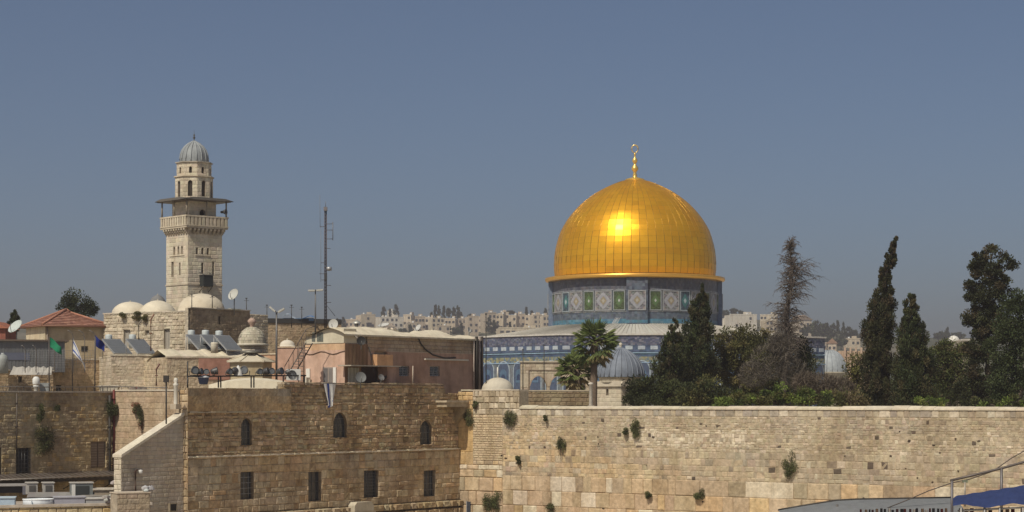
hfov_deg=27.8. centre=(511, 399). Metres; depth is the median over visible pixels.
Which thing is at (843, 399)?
shrub
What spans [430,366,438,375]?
window
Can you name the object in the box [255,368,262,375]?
floodlight
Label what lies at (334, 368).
door leaf
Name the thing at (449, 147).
sky
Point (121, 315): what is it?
caper bush
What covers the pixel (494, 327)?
tree
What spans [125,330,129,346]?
window
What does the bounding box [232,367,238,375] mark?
floodlight
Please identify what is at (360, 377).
satellite dish
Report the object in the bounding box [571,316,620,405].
fan palm
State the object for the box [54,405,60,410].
caper bush
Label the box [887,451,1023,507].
sagging cable
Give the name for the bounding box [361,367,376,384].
doorway
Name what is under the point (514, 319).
house
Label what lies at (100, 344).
flag
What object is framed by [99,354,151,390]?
terrace house
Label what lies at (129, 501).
stone block
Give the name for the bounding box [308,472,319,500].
window
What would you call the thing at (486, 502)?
caper bush
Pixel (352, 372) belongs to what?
porch window
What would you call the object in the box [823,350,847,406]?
lead dome building
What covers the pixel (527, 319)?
house
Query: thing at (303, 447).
stone building
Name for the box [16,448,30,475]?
window
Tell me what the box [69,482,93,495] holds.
metal cabinet
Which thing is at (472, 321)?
house
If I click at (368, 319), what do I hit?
house
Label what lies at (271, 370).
floodlight
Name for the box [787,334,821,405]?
conifer tree
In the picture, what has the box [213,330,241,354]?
solar heater
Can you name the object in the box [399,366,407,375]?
window
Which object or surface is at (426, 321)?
house
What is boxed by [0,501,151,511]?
stone house
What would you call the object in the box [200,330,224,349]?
solar heater
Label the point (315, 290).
street lamp
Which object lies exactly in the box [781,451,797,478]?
caper bush
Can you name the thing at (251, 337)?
stone dome
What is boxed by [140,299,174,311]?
roof dome
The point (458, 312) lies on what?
tree
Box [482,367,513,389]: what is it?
dome
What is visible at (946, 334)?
tree
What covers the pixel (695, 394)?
shrub
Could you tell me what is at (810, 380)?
dry brush
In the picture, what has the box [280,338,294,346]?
roof dome
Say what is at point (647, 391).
shrub
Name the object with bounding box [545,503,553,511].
caper bush
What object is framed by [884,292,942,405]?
cypress tree
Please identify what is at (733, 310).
tree
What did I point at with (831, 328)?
tree
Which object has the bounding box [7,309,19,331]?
cypress tree
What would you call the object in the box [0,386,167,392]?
terrace railing
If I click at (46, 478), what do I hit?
tin canopy
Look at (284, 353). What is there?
house
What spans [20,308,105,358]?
tiled house
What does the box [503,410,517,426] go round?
caper bush
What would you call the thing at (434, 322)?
house
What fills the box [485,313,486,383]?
aerial pole
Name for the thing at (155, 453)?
stair wall
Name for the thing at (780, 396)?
shrub
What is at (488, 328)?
tree
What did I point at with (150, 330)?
wall pipe
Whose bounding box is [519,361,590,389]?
stone arcade
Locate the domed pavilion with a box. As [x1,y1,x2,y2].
[597,343,644,405]
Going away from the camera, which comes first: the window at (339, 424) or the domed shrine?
the window at (339, 424)
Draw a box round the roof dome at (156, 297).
[150,294,165,301]
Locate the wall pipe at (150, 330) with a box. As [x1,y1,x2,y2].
[149,314,154,350]
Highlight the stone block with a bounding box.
[110,491,150,511]
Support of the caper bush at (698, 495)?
attached to the stone wall at (676, 458)
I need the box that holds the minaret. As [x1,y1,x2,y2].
[155,134,232,310]
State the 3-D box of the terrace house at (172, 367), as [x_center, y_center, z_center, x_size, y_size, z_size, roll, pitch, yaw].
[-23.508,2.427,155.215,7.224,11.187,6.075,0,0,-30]
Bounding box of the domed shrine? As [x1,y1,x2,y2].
[472,144,825,405]
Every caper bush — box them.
[33,426,56,456]
[37,403,44,422]
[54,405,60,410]
[106,401,113,417]
[112,403,118,416]
[119,312,125,318]
[131,311,140,320]
[131,402,139,413]
[137,404,143,430]
[140,314,147,321]
[463,409,473,426]
[472,401,478,408]
[481,493,493,511]
[490,491,500,511]
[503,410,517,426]
[515,456,520,464]
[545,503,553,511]
[555,437,565,456]
[622,427,628,434]
[630,417,640,438]
[644,491,651,498]
[693,488,704,501]
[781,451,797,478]
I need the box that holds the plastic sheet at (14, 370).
[10,366,52,374]
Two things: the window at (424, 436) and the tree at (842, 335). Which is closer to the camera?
the window at (424, 436)
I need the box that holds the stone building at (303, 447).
[180,382,462,511]
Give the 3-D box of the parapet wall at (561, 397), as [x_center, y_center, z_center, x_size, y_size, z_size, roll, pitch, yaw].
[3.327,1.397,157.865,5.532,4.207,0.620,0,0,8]
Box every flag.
[49,337,61,392]
[72,339,84,386]
[94,335,104,390]
[322,383,335,407]
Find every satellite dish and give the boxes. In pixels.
[8,320,21,338]
[228,289,237,314]
[328,319,337,327]
[355,372,365,387]
[357,336,365,348]
[378,321,388,327]
[378,374,383,384]
[415,324,420,330]
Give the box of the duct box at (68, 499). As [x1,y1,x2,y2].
[53,496,85,503]
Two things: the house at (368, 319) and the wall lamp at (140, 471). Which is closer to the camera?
the wall lamp at (140, 471)
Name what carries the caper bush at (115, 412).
attached to the stone house at (78, 422)
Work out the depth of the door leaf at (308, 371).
145.32 m
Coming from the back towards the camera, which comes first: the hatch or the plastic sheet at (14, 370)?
the plastic sheet at (14, 370)
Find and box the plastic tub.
[197,376,209,383]
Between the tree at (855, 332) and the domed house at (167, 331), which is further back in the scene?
the tree at (855, 332)
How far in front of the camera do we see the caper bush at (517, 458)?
146.49 m
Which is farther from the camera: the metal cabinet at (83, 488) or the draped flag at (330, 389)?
the draped flag at (330, 389)
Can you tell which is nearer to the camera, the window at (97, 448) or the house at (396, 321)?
the window at (97, 448)
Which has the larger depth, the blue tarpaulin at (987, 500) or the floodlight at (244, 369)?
the floodlight at (244, 369)
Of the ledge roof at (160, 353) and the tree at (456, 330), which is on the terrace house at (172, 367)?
the ledge roof at (160, 353)
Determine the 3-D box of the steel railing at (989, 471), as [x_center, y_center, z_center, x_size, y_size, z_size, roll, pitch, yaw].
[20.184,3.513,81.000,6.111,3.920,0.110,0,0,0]
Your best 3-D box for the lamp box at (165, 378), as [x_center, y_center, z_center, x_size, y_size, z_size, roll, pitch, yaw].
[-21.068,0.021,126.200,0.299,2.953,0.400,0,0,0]
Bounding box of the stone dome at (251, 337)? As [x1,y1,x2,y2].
[238,318,268,351]
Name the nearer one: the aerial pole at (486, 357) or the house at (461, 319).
the aerial pole at (486, 357)
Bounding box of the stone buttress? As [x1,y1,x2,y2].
[348,501,375,511]
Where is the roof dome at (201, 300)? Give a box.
[177,292,224,310]
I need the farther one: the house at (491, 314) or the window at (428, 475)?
the house at (491, 314)
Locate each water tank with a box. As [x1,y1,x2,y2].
[0,353,7,372]
[211,342,217,352]
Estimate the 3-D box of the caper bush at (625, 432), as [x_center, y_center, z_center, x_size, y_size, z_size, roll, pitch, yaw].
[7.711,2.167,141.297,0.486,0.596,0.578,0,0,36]
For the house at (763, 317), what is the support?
on the hill
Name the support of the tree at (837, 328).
on the hill
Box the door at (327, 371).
[323,367,332,382]
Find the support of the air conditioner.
on the vault roof at (259, 383)
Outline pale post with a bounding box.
[588,382,593,405]
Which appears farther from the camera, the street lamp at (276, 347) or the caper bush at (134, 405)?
the caper bush at (134, 405)
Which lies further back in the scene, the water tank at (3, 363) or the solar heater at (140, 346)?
the solar heater at (140, 346)
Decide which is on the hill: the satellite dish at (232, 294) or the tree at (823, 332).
the tree at (823, 332)
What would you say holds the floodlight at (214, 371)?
attached to the light rail at (250, 376)
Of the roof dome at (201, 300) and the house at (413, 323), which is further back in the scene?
the house at (413, 323)
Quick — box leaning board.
[72,484,74,495]
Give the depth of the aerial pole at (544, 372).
165.99 m
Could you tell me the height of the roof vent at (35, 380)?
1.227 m
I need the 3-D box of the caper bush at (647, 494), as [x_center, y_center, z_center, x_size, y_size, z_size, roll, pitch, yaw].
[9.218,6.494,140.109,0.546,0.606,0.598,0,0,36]
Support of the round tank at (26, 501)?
on the stone house at (19, 506)
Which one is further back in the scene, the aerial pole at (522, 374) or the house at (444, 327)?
the house at (444, 327)
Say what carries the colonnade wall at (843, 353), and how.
on the esplanade
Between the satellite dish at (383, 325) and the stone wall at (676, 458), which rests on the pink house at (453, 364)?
the satellite dish at (383, 325)
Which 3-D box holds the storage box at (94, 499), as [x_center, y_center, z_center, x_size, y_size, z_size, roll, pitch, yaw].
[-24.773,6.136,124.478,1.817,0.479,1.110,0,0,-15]
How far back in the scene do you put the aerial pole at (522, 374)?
162.99 m
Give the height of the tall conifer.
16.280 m
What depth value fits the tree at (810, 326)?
1349.19 m
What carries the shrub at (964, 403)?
on the esplanade
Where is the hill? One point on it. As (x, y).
(21, 333)
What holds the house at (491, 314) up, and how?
on the hill
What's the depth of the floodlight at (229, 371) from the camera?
133.52 m
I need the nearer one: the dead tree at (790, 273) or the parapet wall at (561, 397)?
the parapet wall at (561, 397)
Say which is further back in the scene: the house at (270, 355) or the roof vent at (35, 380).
the house at (270, 355)
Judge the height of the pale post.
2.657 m
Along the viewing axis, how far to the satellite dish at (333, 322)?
145.99 m
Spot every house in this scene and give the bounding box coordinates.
[0,322,18,338]
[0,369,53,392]
[0,389,179,500]
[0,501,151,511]
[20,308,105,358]
[53,358,98,392]
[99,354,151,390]
[103,310,267,355]
[144,356,234,389]
[185,307,250,351]
[259,353,274,378]
[268,318,341,352]
[277,346,304,381]
[303,327,482,392]
[345,317,360,327]
[356,312,375,327]
[376,315,402,329]
[381,323,394,327]
[403,312,414,327]
[405,320,416,329]
[415,314,425,330]
[425,315,433,329]
[428,316,444,329]
[434,323,449,333]
[445,316,457,331]
[458,316,464,331]
[465,314,478,335]
[480,310,495,332]
[496,312,506,328]
[496,325,541,334]
[498,310,508,326]
[508,313,518,326]
[518,312,524,326]
[525,313,532,324]
[530,312,541,326]
[540,313,547,326]
[724,312,756,330]
[760,312,777,325]
[761,318,776,333]
[790,315,812,335]
[826,338,837,350]
[841,336,860,348]
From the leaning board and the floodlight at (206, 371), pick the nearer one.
the leaning board
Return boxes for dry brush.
[736,329,810,404]
[790,369,856,405]
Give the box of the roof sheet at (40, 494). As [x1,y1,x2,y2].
[27,492,107,497]
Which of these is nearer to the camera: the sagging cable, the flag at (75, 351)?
the sagging cable
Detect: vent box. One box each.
[25,482,38,493]
[41,482,54,491]
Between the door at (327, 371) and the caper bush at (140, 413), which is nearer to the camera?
the door at (327, 371)
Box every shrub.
[621,371,686,405]
[668,372,744,409]
[712,381,834,406]
[735,374,820,405]
[821,387,870,406]
[839,352,863,405]
[913,395,948,406]
[932,369,1016,410]
[969,393,1023,410]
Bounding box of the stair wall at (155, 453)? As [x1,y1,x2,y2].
[112,413,184,511]
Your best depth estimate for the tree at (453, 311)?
1493.50 m
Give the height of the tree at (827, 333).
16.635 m
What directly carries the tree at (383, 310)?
on the hill
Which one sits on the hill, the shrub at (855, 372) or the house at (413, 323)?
the house at (413, 323)
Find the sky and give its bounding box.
[0,0,1023,337]
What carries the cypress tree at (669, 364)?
on the esplanade
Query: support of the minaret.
on the esplanade
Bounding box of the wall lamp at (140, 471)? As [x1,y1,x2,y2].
[134,469,142,490]
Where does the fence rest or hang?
on the stone house at (78, 422)
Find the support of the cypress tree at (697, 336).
on the esplanade
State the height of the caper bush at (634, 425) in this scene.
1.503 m
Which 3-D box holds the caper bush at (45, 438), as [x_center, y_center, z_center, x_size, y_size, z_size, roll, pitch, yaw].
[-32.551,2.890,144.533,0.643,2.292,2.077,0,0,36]
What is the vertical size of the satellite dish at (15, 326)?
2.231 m
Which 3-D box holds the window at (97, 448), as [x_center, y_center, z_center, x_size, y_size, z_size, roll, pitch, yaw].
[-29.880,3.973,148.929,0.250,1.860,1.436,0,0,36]
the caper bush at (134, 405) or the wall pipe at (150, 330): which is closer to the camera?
the caper bush at (134, 405)
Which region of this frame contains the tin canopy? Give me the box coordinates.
[0,470,113,488]
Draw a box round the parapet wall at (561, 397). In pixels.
[529,390,588,405]
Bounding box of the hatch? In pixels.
[168,503,177,511]
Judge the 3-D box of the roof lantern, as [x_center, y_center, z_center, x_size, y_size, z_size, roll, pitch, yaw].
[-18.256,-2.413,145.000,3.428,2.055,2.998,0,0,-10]
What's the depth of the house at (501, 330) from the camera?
1339.51 m
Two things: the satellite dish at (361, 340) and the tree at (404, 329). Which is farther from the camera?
the tree at (404, 329)
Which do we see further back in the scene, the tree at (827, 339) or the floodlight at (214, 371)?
the tree at (827, 339)
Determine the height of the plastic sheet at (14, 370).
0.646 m
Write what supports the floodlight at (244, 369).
attached to the light rail at (250, 376)
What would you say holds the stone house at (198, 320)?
on the esplanade
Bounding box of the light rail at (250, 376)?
[186,361,305,387]
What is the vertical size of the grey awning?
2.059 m
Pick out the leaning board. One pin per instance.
(73, 490)
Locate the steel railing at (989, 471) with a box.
[950,461,1023,511]
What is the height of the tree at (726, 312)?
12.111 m
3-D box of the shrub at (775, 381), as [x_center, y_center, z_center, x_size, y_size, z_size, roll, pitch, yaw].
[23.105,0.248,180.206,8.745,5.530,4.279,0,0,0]
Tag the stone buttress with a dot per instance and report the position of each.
(364, 506)
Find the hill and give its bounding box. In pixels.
[17,320,1023,410]
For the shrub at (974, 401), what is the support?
on the esplanade
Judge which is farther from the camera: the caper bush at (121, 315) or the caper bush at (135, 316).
the caper bush at (121, 315)
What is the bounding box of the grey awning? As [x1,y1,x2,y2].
[778,497,963,511]
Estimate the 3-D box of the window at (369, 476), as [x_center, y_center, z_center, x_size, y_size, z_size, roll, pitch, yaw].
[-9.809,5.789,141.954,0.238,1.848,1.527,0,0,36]
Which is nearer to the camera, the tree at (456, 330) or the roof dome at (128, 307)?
the roof dome at (128, 307)
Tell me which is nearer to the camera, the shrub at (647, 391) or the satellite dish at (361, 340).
the satellite dish at (361, 340)
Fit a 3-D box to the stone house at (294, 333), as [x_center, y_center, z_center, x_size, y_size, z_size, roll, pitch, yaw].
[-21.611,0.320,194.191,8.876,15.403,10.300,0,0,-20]
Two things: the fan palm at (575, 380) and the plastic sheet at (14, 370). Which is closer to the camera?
the plastic sheet at (14, 370)
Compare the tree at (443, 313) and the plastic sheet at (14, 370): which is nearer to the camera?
the plastic sheet at (14, 370)
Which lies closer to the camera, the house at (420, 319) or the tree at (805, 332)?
the tree at (805, 332)
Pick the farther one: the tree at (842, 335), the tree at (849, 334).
the tree at (849, 334)
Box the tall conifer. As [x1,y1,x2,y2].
[949,243,1021,410]
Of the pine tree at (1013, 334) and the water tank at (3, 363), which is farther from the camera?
the pine tree at (1013, 334)
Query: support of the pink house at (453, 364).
on the esplanade
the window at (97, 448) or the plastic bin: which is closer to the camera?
the plastic bin
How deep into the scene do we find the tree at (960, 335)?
1458.35 m
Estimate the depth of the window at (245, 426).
132.32 m
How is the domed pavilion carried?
on the esplanade
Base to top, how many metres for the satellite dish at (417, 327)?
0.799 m
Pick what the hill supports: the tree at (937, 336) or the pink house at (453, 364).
the tree at (937, 336)
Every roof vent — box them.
[32,377,39,390]
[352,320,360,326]
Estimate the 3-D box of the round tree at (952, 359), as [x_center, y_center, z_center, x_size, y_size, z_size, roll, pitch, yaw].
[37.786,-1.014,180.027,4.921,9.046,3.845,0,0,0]
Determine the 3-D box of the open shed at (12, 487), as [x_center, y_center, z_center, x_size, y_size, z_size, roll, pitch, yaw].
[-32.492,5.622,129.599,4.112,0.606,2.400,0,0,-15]
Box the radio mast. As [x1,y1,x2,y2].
[319,201,334,328]
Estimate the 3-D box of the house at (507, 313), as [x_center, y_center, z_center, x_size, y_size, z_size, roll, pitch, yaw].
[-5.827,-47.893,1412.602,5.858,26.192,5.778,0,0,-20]
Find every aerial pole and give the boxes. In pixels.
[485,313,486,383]
[522,349,523,389]
[543,345,544,389]
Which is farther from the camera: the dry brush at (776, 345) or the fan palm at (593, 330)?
the dry brush at (776, 345)
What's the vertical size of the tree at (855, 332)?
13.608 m
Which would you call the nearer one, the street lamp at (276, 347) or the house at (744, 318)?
the street lamp at (276, 347)
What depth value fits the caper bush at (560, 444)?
144.35 m
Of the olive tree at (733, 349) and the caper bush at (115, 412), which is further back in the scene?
the olive tree at (733, 349)
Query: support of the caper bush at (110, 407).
attached to the stone house at (78, 422)
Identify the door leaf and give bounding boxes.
[306,369,310,379]
[333,367,336,382]
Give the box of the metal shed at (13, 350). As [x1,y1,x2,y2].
[0,339,68,371]
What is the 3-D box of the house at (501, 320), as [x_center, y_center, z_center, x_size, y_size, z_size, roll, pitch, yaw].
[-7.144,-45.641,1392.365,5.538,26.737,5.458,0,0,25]
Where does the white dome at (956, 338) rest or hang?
on the esplanade
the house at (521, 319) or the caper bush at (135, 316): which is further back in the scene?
the house at (521, 319)
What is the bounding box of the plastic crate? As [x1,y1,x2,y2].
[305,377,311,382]
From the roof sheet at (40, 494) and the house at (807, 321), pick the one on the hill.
the house at (807, 321)
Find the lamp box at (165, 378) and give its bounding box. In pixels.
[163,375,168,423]
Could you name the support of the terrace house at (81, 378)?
on the esplanade
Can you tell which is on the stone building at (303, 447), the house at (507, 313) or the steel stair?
the steel stair
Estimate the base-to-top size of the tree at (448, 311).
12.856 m
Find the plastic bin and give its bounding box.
[0,496,16,504]
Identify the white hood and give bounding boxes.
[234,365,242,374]
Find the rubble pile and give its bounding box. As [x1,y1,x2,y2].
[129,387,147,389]
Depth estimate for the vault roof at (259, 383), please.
137.75 m
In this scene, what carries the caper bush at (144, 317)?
on the domed house at (167, 331)
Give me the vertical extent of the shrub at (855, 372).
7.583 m
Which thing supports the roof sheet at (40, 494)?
on the stone house at (19, 506)
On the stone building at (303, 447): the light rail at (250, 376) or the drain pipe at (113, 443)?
the light rail at (250, 376)
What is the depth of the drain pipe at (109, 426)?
149.44 m
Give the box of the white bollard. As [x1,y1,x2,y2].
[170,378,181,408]
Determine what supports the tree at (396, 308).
on the hill
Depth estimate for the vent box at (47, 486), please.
127.98 m
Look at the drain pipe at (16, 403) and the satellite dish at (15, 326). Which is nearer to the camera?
the drain pipe at (16, 403)
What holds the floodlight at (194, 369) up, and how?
attached to the light rail at (250, 376)
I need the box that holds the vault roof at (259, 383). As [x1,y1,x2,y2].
[208,378,284,388]
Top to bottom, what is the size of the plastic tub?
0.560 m
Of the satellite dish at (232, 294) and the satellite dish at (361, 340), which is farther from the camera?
the satellite dish at (232, 294)
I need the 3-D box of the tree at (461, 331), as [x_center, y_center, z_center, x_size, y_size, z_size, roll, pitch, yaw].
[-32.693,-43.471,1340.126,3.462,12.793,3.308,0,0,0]
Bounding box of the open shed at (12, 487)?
[0,483,26,494]
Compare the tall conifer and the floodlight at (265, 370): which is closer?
the floodlight at (265, 370)
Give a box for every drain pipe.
[15,394,17,451]
[107,395,111,483]
[111,390,115,479]
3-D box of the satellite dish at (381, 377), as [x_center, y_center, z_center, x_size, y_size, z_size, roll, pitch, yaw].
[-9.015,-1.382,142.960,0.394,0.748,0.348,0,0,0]
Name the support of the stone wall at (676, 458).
on the ground
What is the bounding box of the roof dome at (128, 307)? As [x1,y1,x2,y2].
[112,300,143,312]
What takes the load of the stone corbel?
attached to the stone building at (303, 447)
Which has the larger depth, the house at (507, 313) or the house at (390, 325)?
the house at (507, 313)
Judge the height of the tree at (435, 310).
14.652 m
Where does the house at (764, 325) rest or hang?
on the hill
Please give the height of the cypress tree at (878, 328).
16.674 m
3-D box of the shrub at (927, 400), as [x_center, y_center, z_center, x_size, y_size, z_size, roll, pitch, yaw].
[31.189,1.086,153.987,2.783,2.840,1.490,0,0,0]
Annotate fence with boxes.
[22,330,95,372]
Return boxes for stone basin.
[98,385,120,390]
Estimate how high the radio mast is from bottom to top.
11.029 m
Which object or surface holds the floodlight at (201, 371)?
attached to the light rail at (250, 376)
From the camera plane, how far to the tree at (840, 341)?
1297.88 m
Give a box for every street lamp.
[269,306,284,379]
[308,289,323,331]
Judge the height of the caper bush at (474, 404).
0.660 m
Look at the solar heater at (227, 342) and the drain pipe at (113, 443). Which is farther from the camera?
the solar heater at (227, 342)
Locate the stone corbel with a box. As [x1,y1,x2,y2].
[435,400,469,424]
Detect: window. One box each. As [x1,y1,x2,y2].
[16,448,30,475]
[81,346,87,351]
[91,442,104,467]
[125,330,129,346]
[165,329,169,348]
[240,472,252,498]
[241,419,250,444]
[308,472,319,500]
[333,413,344,437]
[348,368,358,384]
[364,470,375,496]
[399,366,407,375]
[420,421,429,443]
[424,470,433,495]
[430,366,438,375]
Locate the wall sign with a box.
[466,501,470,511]
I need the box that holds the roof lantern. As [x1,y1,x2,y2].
[227,350,275,379]
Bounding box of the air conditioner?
[286,369,300,379]
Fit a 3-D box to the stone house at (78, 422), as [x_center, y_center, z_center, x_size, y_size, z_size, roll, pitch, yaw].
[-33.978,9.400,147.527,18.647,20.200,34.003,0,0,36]
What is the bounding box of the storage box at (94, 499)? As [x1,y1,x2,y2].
[85,497,104,502]
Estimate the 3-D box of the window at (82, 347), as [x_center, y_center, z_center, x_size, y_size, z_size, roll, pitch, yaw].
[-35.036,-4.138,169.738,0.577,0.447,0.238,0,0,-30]
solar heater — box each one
[101,334,131,357]
[125,334,154,353]
[185,330,210,349]
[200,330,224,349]
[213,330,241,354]
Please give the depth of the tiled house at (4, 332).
175.71 m
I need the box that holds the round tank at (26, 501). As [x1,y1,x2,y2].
[22,498,53,504]
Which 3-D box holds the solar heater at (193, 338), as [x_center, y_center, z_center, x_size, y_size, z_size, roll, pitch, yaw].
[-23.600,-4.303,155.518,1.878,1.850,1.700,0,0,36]
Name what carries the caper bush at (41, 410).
attached to the stone house at (78, 422)
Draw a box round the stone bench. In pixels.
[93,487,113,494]
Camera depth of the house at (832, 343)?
1249.77 m
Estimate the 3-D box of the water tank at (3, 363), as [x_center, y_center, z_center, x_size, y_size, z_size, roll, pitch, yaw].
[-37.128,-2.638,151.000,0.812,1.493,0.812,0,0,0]
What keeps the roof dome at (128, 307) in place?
on the domed house at (167, 331)
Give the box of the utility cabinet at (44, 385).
[40,383,49,392]
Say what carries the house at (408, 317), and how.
on the hill
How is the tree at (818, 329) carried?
on the hill
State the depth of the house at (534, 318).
1400.00 m
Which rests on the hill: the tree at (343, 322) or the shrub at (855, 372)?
the tree at (343, 322)
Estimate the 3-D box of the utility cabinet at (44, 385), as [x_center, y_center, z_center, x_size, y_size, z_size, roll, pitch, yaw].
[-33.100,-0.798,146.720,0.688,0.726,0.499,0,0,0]
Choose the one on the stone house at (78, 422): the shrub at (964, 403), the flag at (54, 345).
the flag at (54, 345)
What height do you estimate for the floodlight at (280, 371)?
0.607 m
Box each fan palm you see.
[554,348,599,389]
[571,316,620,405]
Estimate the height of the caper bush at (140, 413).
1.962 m
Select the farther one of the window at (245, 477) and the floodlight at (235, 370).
the floodlight at (235, 370)
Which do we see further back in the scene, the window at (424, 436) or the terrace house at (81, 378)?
the terrace house at (81, 378)
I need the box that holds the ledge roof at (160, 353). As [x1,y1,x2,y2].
[147,349,244,360]
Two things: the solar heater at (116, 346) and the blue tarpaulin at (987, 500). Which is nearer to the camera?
the blue tarpaulin at (987, 500)
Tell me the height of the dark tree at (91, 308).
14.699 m
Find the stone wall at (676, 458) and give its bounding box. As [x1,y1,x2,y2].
[458,389,1023,511]
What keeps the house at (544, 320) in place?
on the hill
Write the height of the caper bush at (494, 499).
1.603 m
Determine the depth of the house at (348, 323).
1410.52 m
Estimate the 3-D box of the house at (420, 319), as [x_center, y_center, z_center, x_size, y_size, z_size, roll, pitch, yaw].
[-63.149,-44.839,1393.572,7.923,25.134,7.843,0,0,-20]
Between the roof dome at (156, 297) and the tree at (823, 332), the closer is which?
the roof dome at (156, 297)
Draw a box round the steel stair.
[284,325,315,379]
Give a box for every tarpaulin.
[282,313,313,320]
[953,485,1023,511]
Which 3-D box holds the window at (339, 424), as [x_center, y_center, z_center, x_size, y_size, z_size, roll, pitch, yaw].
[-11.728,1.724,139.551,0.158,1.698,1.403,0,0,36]
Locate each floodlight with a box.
[189,366,198,375]
[197,368,203,375]
[203,369,209,375]
[210,367,217,375]
[225,368,232,375]
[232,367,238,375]
[240,366,249,376]
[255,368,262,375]
[263,367,268,375]
[267,368,274,375]
[276,367,283,374]
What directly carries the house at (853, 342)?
on the hill
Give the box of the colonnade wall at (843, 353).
[838,347,864,405]
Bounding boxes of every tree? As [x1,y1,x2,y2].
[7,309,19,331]
[54,287,99,316]
[341,317,345,326]
[380,306,385,316]
[393,304,399,316]
[397,328,408,331]
[433,304,437,317]
[441,305,445,317]
[445,308,451,317]
[450,327,459,334]
[451,307,455,317]
[456,305,460,318]
[459,323,463,334]
[485,317,492,333]
[491,320,496,333]
[649,316,686,409]
[673,281,721,409]
[711,321,780,394]
[722,310,729,317]
[729,308,737,313]
[764,236,830,405]
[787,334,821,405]
[801,324,809,335]
[808,323,815,335]
[810,320,822,336]
[819,322,826,336]
[824,322,829,336]
[825,336,835,346]
[828,323,836,337]
[835,320,840,338]
[836,337,847,349]
[840,322,845,338]
[845,326,852,337]
[852,329,857,336]
[856,235,898,405]
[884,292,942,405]
[928,336,971,406]
[933,332,944,341]
[939,330,949,338]
[949,332,965,338]
[979,287,1023,406]
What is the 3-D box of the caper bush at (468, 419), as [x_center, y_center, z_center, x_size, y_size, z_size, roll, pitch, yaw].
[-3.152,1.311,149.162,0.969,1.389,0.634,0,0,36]
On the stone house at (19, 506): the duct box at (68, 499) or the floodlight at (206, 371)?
the duct box at (68, 499)

